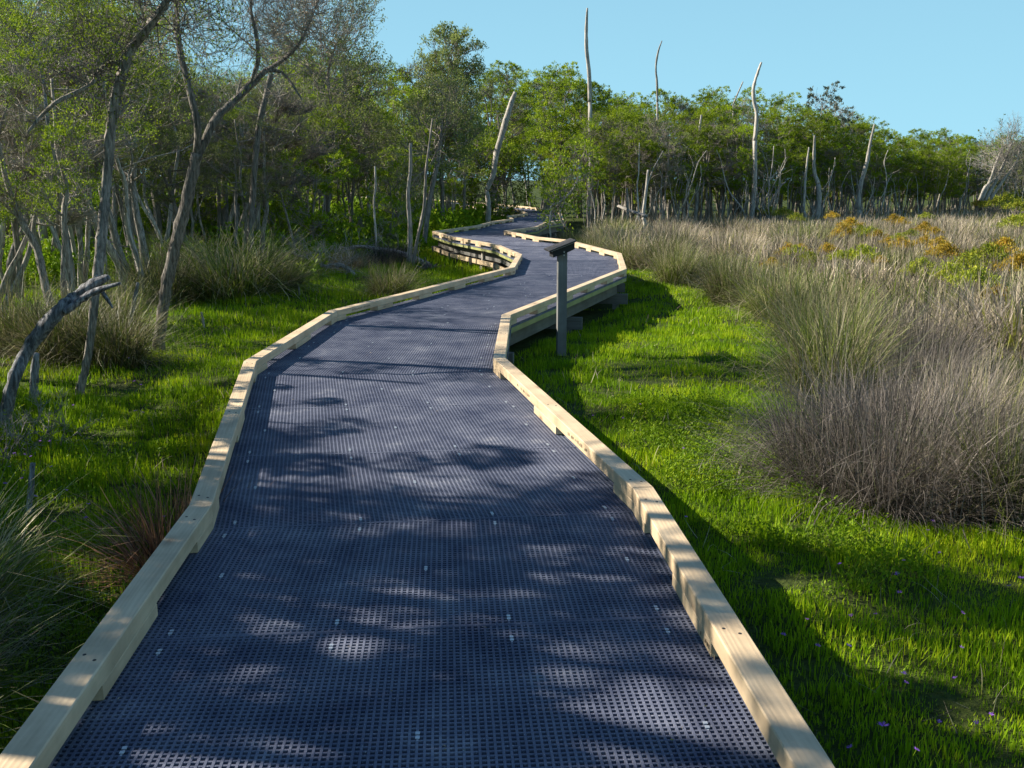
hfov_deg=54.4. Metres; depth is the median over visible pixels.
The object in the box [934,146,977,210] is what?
tea tree
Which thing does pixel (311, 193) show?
green bush
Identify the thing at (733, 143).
snag
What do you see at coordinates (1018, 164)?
tea tree
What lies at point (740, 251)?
sedge tussock
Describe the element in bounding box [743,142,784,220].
tea tree
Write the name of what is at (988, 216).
sedge bed
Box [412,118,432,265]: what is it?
bare tree
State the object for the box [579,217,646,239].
sedge tussock
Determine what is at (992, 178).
tea tree
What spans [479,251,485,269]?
post
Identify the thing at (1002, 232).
sedge tussock
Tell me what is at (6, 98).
tea tree
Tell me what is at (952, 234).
sedge tussock
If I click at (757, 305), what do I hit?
sedge tussock
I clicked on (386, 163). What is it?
tea tree
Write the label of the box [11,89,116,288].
slender tree
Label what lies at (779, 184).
bare tree
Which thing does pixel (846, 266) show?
sedge tussock
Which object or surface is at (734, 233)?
sedge tussock
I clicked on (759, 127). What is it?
tea tree
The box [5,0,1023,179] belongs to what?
sky
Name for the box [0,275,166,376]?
sedge tussock
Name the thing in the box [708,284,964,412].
sedge tussock
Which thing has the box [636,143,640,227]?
bare tree
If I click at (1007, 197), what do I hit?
samphire shrub
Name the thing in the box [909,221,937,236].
samphire shrub
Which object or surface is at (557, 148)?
tea tree
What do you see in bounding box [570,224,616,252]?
sedge tussock
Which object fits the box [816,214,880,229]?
sedge tussock
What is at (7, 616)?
sedge tussock
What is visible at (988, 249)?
samphire shrub
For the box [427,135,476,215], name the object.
tea tree
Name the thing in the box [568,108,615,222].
tea tree
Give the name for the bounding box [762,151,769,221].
bare tree
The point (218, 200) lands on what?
slender tree
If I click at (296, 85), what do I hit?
tea tree
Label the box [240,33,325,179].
slender tree
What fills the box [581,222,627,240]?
sedge tussock
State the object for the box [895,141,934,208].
tea tree
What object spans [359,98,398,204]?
tea tree
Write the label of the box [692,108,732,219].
tea tree
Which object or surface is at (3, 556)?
sedge tussock
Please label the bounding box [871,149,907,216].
tea tree
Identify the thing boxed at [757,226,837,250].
sedge tussock
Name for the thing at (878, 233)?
samphire shrub
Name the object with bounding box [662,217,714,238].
sedge tussock
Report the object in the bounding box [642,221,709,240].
sedge tussock
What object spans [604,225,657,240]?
sedge tussock
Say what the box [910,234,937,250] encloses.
samphire shrub
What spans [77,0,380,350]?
forked tree
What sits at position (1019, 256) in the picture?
samphire shrub
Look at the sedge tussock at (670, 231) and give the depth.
32.06 m
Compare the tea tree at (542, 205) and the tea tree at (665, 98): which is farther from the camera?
the tea tree at (542, 205)
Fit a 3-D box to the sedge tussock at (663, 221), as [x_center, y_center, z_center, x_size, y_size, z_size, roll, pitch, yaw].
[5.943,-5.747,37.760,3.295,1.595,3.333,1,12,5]
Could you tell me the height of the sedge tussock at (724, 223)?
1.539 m
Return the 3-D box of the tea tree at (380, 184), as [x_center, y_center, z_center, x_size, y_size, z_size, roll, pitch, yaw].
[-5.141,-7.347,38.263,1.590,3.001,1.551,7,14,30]
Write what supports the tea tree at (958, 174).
on the ground at (944, 698)
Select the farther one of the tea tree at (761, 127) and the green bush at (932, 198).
the green bush at (932, 198)
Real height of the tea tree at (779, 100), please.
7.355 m
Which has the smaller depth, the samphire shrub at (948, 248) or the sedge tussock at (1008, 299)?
the sedge tussock at (1008, 299)
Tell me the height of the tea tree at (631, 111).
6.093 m
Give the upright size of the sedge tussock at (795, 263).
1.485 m
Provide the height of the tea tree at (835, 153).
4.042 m
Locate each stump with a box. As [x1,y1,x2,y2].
[25,462,35,513]
[29,352,39,402]
[201,312,204,327]
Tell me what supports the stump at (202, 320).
on the ground at (944, 698)
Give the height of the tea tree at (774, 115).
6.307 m
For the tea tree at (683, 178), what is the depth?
45.91 m
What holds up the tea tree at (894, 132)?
on the ground at (944, 698)
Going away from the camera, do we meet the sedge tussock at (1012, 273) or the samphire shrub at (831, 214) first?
the sedge tussock at (1012, 273)
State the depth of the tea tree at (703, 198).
57.55 m
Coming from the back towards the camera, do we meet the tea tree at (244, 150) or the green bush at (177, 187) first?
the green bush at (177, 187)
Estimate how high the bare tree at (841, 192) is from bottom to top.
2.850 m
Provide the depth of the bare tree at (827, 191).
52.08 m
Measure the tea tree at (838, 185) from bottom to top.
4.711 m
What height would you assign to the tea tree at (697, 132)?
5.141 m
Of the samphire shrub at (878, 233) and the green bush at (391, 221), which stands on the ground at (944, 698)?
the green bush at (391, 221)
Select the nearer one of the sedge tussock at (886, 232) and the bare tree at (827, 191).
the sedge tussock at (886, 232)
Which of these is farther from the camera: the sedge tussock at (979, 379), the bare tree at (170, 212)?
the bare tree at (170, 212)
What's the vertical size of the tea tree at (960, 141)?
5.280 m
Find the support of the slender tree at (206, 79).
on the ground at (944, 698)
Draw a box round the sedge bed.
[590,203,1023,533]
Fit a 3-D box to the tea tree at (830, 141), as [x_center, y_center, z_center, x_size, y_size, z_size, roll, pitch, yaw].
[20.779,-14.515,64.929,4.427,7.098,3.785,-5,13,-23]
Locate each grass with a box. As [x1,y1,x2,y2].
[0,228,502,752]
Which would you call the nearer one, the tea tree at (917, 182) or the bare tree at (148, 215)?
the bare tree at (148, 215)
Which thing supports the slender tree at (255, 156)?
on the ground at (944, 698)
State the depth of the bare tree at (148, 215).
21.29 m
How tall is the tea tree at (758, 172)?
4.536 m
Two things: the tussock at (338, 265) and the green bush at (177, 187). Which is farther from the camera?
the green bush at (177, 187)
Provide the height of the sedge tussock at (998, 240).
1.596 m
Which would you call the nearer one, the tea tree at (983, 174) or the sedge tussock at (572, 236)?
the sedge tussock at (572, 236)
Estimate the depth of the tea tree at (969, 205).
68.12 m
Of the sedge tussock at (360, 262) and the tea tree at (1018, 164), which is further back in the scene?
the tea tree at (1018, 164)
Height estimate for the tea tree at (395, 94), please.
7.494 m
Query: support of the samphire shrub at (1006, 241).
on the sedge bed
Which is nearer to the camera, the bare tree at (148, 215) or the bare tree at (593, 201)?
the bare tree at (148, 215)
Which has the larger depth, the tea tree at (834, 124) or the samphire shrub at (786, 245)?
the tea tree at (834, 124)
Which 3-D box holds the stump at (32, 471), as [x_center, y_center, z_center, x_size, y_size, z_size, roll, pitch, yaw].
[-2.835,0.634,5.854,0.090,0.354,0.033,0,12,0]
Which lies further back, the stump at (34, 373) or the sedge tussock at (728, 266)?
the sedge tussock at (728, 266)
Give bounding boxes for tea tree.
[0,0,94,295]
[0,0,148,286]
[0,0,158,321]
[0,0,173,255]
[0,0,182,303]
[0,6,59,147]
[0,32,74,224]
[0,39,143,316]
[1,0,115,250]
[3,2,83,233]
[8,1,142,228]
[22,28,196,254]
[57,1,203,287]
[93,5,198,219]
[116,92,235,245]
[149,69,247,243]
[157,117,215,214]
[181,87,312,256]
[183,71,311,242]
[200,82,242,218]
[207,100,294,227]
[218,66,273,198]
[220,94,297,230]
[229,81,341,251]
[232,88,304,229]
[252,76,295,165]
[261,36,320,79]
[261,78,320,198]
[273,90,328,207]
[275,63,332,200]
[290,60,335,202]
[296,103,367,220]
[298,90,357,211]
[302,45,346,166]
[304,61,358,208]
[305,90,384,222]
[315,73,384,210]
[335,49,394,200]
[339,107,392,215]
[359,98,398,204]
[359,154,398,212]
[368,131,412,202]
[371,60,422,197]
[371,85,448,211]
[375,126,414,214]
[382,76,430,206]
[386,58,441,208]
[407,121,446,210]
[419,67,458,207]
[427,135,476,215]
[447,112,498,204]
[468,66,537,203]
[469,65,528,159]
[473,60,548,204]
[483,78,539,203]
[502,66,554,203]
[508,70,564,187]
[510,99,550,206]
[511,77,575,208]
[523,60,600,214]
[523,117,567,208]
[533,69,584,202]
[537,102,574,209]
[539,68,601,217]
[549,68,597,207]
[562,81,635,214]
[562,116,618,227]
[566,97,624,215]
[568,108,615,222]
[573,117,626,225]
[576,87,633,217]
[576,111,619,217]
[588,107,646,218]
[593,112,636,219]
[596,117,653,220]
[596,136,632,217]
[598,91,655,206]
[603,119,658,223]
[610,103,663,218]
[612,127,664,221]
[614,108,672,212]
[624,113,682,223]
[635,94,655,208]
[635,118,691,222]
[636,88,699,217]
[642,116,673,206]
[644,102,695,218]
[652,131,710,220]
[654,120,712,222]
[661,94,697,216]
[664,98,710,213]
[675,105,731,216]
[677,116,706,220]
[681,119,724,220]
[685,90,738,216]
[685,121,736,220]
[688,85,747,214]
[690,105,763,217]
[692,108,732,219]
[707,124,747,217]
[712,122,764,220]
[714,97,750,216]
[719,118,752,218]
[723,98,770,213]
[729,118,764,217]
[731,134,773,219]
[734,84,775,205]
[735,109,781,214]
[743,103,786,206]
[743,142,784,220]
[744,110,792,217]
[757,132,795,207]
[757,142,801,205]
[758,91,813,208]
[760,105,802,217]
[774,103,817,211]
[778,142,821,214]
[778,149,818,213]
[779,121,806,211]
[785,109,834,213]
[789,110,840,216]
[799,150,838,217]
[804,109,842,211]
[812,113,851,210]
[812,132,857,218]
[820,146,851,211]
[821,140,858,211]
[824,127,860,217]
[826,111,877,212]
[827,105,865,209]
[835,118,875,214]
[838,120,880,212]
[840,159,870,214]
[844,135,884,208]
[850,139,901,214]
[854,162,878,211]
[855,116,897,209]
[855,134,901,213]
[867,155,899,217]
[869,151,896,212]
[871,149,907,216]
[874,126,908,209]
[874,145,917,213]
[877,135,918,210]
[885,146,907,210]
[890,139,919,213]
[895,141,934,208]
[896,134,923,206]
[897,150,929,214]
[898,128,938,210]
[904,148,934,212]
[905,154,928,212]
[910,147,941,212]
[911,130,949,205]
[921,141,965,210]
[922,150,956,213]
[927,154,953,209]
[929,127,964,206]
[930,147,962,213]
[934,146,958,210]
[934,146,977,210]
[938,136,961,206]
[939,133,973,205]
[940,143,970,213]
[950,134,976,208]
[954,136,993,206]
[955,143,982,211]
[960,156,983,210]
[962,161,984,210]
[963,152,992,212]
[964,139,992,200]
[967,141,998,205]
[978,167,1007,211]
[983,141,1011,207]
[986,138,1005,166]
[986,140,1014,205]
[989,156,1018,208]
[990,133,1023,205]
[999,161,1022,210]
[1004,142,1023,193]
[1009,155,1023,191]
[1013,161,1023,187]
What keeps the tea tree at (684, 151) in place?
on the ground at (944, 698)
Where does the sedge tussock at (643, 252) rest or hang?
on the ground at (944, 698)
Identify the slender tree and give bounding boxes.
[0,95,53,299]
[6,73,74,248]
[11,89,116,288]
[61,92,111,241]
[78,80,156,243]
[82,2,203,262]
[135,43,210,224]
[137,45,191,237]
[148,67,233,235]
[162,57,237,225]
[176,74,258,234]
[177,71,258,241]
[211,25,321,256]
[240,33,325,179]
[244,0,404,220]
[256,36,337,187]
[297,66,414,216]
[323,35,397,201]
[374,66,497,242]
[406,21,488,218]
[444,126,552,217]
[526,135,610,242]
[534,148,589,231]
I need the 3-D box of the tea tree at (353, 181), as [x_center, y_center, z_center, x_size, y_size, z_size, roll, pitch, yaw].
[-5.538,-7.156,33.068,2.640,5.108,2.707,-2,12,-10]
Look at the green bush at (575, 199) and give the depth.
55.89 m
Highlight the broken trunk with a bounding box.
[0,274,120,425]
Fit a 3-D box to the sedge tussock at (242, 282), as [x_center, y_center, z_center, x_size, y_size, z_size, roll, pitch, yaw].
[-5.287,-1.923,18.400,5.167,2.429,4.931,-5,13,-22]
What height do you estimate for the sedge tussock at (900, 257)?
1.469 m
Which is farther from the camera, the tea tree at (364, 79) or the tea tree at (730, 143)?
the tea tree at (364, 79)
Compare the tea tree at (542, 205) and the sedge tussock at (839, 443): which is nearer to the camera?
the sedge tussock at (839, 443)
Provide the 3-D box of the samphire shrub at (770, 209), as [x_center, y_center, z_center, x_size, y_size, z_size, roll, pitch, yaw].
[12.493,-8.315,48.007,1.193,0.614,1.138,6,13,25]
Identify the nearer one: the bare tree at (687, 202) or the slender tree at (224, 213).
the slender tree at (224, 213)
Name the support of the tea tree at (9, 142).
on the ground at (944, 698)
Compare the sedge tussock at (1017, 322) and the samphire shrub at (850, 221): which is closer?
the sedge tussock at (1017, 322)
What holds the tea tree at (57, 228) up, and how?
on the ground at (944, 698)
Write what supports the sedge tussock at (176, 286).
on the ground at (944, 698)
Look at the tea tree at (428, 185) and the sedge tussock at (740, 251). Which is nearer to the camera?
the sedge tussock at (740, 251)
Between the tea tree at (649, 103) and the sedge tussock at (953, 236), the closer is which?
the sedge tussock at (953, 236)
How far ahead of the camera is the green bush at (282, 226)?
28.34 m
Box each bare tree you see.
[0,40,19,255]
[0,200,5,281]
[16,157,61,254]
[29,115,41,249]
[58,81,214,304]
[67,140,87,264]
[82,126,137,274]
[104,213,116,283]
[108,173,123,237]
[125,146,166,253]
[130,90,162,252]
[163,84,214,247]
[173,132,205,240]
[220,78,260,236]
[230,153,240,220]
[232,85,302,237]
[233,140,242,250]
[406,143,412,262]
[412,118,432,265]
[463,164,465,209]
[584,162,595,225]
[598,179,605,221]
[635,151,662,227]
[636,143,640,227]
[650,182,662,223]
[657,152,671,220]
[668,178,678,221]
[672,173,684,219]
[676,144,706,220]
[681,162,693,220]
[684,179,690,220]
[687,165,706,219]
[711,150,745,219]
[724,177,727,223]
[734,182,746,217]
[746,180,754,220]
[761,174,766,218]
[762,146,775,217]
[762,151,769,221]
[765,150,786,203]
[769,157,786,219]
[770,169,787,219]
[778,166,792,215]
[811,171,831,218]
[821,160,835,218]
[825,168,830,217]
[835,171,848,219]
[862,178,885,217]
[866,175,891,215]
[881,151,899,211]
[912,179,918,213]
[936,172,948,216]
[958,160,970,213]
[963,150,981,210]
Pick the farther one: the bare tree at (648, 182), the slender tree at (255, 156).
the bare tree at (648, 182)
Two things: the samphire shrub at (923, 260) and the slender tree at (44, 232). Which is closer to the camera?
the samphire shrub at (923, 260)
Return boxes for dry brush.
[0,387,103,466]
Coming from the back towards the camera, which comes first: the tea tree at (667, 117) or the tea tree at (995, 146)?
the tea tree at (995, 146)
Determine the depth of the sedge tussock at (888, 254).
22.17 m
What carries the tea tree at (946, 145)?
on the ground at (944, 698)
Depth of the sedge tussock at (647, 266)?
23.39 m
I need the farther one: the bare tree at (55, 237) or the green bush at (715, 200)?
the green bush at (715, 200)
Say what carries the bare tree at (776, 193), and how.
on the ground at (944, 698)
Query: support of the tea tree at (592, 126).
on the ground at (944, 698)
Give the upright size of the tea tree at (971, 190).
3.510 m
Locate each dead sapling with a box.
[129,282,138,335]
[373,166,376,252]
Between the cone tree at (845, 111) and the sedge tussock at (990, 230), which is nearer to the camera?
the sedge tussock at (990, 230)
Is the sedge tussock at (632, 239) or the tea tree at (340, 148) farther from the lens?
the tea tree at (340, 148)
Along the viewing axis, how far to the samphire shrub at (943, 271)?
17.17 m
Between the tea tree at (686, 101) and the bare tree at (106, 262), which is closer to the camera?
the bare tree at (106, 262)
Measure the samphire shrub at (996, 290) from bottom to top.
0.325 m
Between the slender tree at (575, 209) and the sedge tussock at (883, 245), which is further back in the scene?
the slender tree at (575, 209)
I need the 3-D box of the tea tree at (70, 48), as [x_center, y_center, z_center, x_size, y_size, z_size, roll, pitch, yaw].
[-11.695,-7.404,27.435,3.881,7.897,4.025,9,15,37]
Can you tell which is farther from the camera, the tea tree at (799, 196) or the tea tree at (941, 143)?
the tea tree at (941, 143)
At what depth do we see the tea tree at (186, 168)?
30.85 m
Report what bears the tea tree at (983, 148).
on the ground at (944, 698)
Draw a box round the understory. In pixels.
[0,181,545,283]
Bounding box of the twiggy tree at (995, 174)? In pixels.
[966,111,1023,200]
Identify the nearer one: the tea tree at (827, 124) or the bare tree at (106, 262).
the bare tree at (106, 262)
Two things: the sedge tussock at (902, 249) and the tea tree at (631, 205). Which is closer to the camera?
the sedge tussock at (902, 249)
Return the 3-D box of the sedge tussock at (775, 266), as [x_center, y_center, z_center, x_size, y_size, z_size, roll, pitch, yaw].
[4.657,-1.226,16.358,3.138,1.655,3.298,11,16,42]
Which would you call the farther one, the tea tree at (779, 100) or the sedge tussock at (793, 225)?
the tea tree at (779, 100)
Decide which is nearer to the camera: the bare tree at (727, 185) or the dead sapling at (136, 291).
the dead sapling at (136, 291)
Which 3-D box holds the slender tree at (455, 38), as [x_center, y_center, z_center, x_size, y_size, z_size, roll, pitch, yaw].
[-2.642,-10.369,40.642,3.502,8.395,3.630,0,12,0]
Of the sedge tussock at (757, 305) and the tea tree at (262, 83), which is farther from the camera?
the tea tree at (262, 83)
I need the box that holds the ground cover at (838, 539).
[0,377,953,753]
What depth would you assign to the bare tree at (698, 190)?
45.04 m
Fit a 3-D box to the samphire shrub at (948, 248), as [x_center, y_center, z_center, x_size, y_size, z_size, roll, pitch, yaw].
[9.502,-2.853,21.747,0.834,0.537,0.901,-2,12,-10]
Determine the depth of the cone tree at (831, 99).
57.59 m
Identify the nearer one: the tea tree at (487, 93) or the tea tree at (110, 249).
the tea tree at (110, 249)
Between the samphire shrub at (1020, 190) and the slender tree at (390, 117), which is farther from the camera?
the samphire shrub at (1020, 190)
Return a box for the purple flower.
[877,722,888,752]
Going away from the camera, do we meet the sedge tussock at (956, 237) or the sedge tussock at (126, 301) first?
the sedge tussock at (126, 301)
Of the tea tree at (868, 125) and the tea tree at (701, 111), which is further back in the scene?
the tea tree at (868, 125)
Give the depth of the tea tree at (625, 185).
45.42 m
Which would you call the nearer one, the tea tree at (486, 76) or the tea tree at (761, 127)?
the tea tree at (761, 127)
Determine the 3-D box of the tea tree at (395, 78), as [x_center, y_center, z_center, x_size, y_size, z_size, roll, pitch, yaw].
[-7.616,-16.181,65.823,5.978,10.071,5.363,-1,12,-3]
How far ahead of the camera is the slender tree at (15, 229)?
17.59 m
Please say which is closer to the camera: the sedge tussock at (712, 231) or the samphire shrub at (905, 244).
the samphire shrub at (905, 244)
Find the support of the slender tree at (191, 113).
on the ground at (944, 698)
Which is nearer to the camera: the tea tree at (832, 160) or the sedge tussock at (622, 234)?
the sedge tussock at (622, 234)
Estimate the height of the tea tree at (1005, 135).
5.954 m
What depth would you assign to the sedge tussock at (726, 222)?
37.88 m
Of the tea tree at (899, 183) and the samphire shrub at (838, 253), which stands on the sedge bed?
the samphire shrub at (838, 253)
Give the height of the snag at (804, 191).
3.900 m
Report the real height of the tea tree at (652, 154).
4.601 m
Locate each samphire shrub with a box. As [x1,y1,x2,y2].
[758,256,783,271]
[760,206,781,216]
[772,206,793,220]
[777,241,795,257]
[782,245,805,258]
[784,212,805,223]
[796,243,811,250]
[796,250,825,266]
[816,242,838,257]
[822,210,840,220]
[825,228,845,239]
[826,249,851,265]
[831,223,856,239]
[836,216,865,228]
[839,243,886,265]
[852,224,866,239]
[855,226,881,240]
[865,229,889,240]
[871,255,889,266]
[879,237,895,245]
[881,214,899,226]
[883,236,916,253]
[889,232,908,239]
[890,216,911,228]
[898,264,925,280]
[902,228,920,240]
[903,256,937,278]
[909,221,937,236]
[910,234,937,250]
[917,212,937,221]
[919,262,966,287]
[920,243,949,261]
[923,226,945,236]
[923,235,951,249]
[927,241,965,263]
[938,252,990,272]
[947,264,1001,294]
[959,241,1010,269]
[970,199,991,210]
[977,195,1009,211]
[979,236,1023,261]
[980,282,1010,304]
[990,250,1023,281]
[991,213,1023,234]
[995,191,1022,209]
[1000,198,1023,214]
[1003,213,1023,232]
[1004,188,1023,204]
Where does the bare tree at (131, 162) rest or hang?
on the ground at (944, 698)
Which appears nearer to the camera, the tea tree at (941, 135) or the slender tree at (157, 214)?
the slender tree at (157, 214)
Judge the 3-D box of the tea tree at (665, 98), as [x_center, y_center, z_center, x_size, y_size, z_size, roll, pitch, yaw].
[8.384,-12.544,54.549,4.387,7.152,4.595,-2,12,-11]
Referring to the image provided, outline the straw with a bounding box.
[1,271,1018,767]
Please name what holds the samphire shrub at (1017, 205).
on the sedge bed
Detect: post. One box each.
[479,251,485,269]
[544,238,576,355]
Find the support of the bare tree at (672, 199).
on the ground at (944, 698)
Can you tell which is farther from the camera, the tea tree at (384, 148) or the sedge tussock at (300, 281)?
the tea tree at (384, 148)
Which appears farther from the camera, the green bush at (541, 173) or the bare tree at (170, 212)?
the green bush at (541, 173)
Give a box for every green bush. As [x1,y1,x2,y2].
[110,180,164,222]
[121,185,177,238]
[157,154,196,207]
[157,172,224,237]
[181,193,216,240]
[197,196,247,235]
[199,185,240,218]
[260,196,302,235]
[263,149,360,241]
[269,148,307,212]
[300,165,344,205]
[332,135,387,197]
[359,155,437,229]
[361,192,417,238]
[379,163,433,213]
[534,165,577,210]
[542,158,600,217]
[579,184,621,218]
[608,163,663,216]
[633,187,670,216]
[660,190,694,215]
[678,188,715,209]
[708,166,745,210]
[719,168,764,214]
[758,169,791,204]
[773,167,812,211]
[812,165,848,210]
[841,154,878,202]
[876,176,904,209]
[896,170,928,209]
[925,193,941,207]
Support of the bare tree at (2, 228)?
on the ground at (944, 698)
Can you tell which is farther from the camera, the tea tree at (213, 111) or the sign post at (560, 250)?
the tea tree at (213, 111)
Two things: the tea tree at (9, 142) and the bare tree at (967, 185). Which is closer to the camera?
the tea tree at (9, 142)
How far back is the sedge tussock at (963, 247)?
25.09 m
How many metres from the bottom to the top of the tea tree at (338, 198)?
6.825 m
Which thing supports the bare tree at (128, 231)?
on the ground at (944, 698)
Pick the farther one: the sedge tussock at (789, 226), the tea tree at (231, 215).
the sedge tussock at (789, 226)
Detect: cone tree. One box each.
[803,80,854,214]
[829,95,866,211]
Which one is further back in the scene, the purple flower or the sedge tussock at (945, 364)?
the sedge tussock at (945, 364)
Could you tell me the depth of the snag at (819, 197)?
49.95 m
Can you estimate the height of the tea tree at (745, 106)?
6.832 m
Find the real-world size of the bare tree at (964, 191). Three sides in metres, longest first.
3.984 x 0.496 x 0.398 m
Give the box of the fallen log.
[617,205,647,217]
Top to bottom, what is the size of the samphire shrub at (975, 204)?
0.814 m
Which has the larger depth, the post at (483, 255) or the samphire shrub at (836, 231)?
the samphire shrub at (836, 231)
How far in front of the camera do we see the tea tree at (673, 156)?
50.18 m
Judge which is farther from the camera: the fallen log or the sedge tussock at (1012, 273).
the fallen log
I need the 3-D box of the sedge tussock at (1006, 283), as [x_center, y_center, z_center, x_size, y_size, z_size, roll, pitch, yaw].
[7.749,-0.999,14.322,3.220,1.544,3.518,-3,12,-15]
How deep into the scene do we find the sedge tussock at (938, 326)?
10.34 m
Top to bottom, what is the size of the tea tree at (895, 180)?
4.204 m
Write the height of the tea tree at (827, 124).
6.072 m
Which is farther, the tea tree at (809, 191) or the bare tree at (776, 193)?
the tea tree at (809, 191)
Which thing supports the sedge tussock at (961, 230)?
on the ground at (944, 698)
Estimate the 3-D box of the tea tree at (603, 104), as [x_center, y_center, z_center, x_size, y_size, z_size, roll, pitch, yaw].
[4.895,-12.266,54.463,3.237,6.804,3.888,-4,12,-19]
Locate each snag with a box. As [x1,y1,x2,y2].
[485,92,516,221]
[584,8,592,223]
[626,188,628,221]
[642,170,648,230]
[654,41,661,218]
[693,115,701,221]
[728,81,742,216]
[748,62,761,222]
[766,181,785,220]
[803,147,809,219]
[812,135,821,221]
[855,124,874,216]
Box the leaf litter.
[117,308,705,763]
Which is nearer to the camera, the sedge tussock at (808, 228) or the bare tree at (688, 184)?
the sedge tussock at (808, 228)
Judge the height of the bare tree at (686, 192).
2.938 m
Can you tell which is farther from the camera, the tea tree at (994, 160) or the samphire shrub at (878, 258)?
the tea tree at (994, 160)
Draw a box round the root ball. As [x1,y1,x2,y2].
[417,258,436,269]
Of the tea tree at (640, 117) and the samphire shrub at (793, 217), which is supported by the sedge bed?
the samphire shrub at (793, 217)
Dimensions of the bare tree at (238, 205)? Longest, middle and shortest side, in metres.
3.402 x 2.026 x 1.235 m
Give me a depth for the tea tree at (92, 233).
25.38 m
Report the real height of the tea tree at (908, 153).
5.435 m
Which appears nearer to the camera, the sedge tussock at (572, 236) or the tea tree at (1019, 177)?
the sedge tussock at (572, 236)
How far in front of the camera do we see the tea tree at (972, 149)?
65.78 m
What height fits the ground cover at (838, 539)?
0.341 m
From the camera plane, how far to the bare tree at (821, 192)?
51.04 m
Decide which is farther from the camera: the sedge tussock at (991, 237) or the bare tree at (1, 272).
the sedge tussock at (991, 237)
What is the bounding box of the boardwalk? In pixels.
[0,198,834,767]
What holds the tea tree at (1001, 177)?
on the ground at (944, 698)
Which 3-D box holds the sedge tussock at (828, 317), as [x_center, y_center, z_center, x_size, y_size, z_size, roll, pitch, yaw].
[3.368,-0.346,10.381,2.333,1.724,2.444,0,12,-2]
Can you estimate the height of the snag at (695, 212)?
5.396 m
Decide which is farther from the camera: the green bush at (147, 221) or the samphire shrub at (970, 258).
the green bush at (147, 221)
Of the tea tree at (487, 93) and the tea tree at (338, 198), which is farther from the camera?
the tea tree at (487, 93)
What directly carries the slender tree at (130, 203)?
on the ground at (944, 698)
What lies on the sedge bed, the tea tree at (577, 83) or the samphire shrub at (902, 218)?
the samphire shrub at (902, 218)
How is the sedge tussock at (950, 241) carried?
on the ground at (944, 698)
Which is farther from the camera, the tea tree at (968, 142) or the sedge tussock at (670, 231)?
the tea tree at (968, 142)
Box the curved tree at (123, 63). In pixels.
[13,0,258,394]
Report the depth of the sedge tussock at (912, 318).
11.82 m
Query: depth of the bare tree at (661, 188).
44.84 m
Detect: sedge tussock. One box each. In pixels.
[0,269,138,360]
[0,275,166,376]
[0,460,142,658]
[0,540,115,748]
[3,257,204,335]
[9,282,219,386]
[22,453,273,616]
[73,231,251,308]
[81,215,351,307]
[109,226,188,253]
[110,227,229,277]
[212,237,346,297]
[320,244,379,270]
[336,256,445,300]
[355,236,419,267]
[550,226,591,242]
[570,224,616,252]
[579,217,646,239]
[579,223,631,244]
[580,213,634,230]
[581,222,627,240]
[583,228,661,270]
[588,215,643,235]
[590,222,661,246]
[591,226,679,256]
[592,229,650,247]
[595,230,700,267]
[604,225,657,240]
[622,222,715,270]
[627,237,719,272]
[628,231,719,286]
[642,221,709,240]
[643,213,696,231]
[643,221,712,250]
[643,227,708,248]
[648,220,685,232]
[648,223,692,236]
[648,243,746,282]
[651,329,1023,562]
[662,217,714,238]
[662,241,782,306]
[675,249,810,293]
[683,232,751,254]
[692,252,767,281]
[697,227,767,249]
[697,259,853,314]
[698,225,741,240]
[699,229,776,259]
[700,212,755,230]
[701,251,842,326]
[703,215,759,234]
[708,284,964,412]
[711,229,763,241]
[711,262,844,309]
[714,219,769,236]
[715,267,880,347]
[717,237,782,262]
[720,256,934,323]
[722,221,777,241]
[724,239,820,268]
[730,270,942,383]
[738,270,935,337]
[746,246,853,281]
[749,238,847,272]
[751,215,795,230]
[757,217,824,239]
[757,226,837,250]
[763,234,817,251]
[765,223,855,244]
[766,217,854,245]
[766,354,1001,467]
[768,222,811,231]
[771,221,826,232]
[780,249,902,293]
[790,228,890,261]
[804,250,936,294]
[811,240,858,268]
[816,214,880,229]
[816,217,857,229]
[818,279,1020,374]
[821,227,891,249]
[825,294,997,354]
[842,239,937,273]
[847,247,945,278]
[848,260,972,308]
[849,223,892,244]
[852,236,919,256]
[853,217,908,234]
[861,314,1021,407]
[861,373,1023,527]
[862,343,1023,430]
[864,218,912,230]
[864,247,989,285]
[865,264,1008,325]
[868,219,920,238]
[868,232,914,247]
[871,236,962,269]
[871,238,928,257]
[873,382,1023,553]
[882,225,926,241]
[896,254,1023,296]
[902,275,1023,359]
[905,216,985,241]
[905,226,993,249]
[907,215,958,227]
[908,216,976,227]
[911,232,972,256]
[915,234,987,259]
[920,216,986,236]
[921,229,984,243]
[921,265,1023,330]
[928,226,978,242]
[933,265,1023,306]
[943,240,1023,267]
[943,243,1023,273]
[966,236,1023,260]
[968,221,1023,243]
[970,222,1019,242]
[972,226,1023,248]
[980,259,1023,292]
[982,258,1022,281]
[1005,226,1023,246]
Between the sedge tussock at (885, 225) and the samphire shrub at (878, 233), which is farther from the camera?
the sedge tussock at (885, 225)
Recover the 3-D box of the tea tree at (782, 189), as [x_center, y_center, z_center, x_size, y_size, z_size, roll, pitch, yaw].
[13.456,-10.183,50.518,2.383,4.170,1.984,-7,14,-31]
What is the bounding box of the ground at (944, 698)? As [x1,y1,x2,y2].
[0,180,1023,767]
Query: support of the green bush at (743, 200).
on the ground at (944, 698)

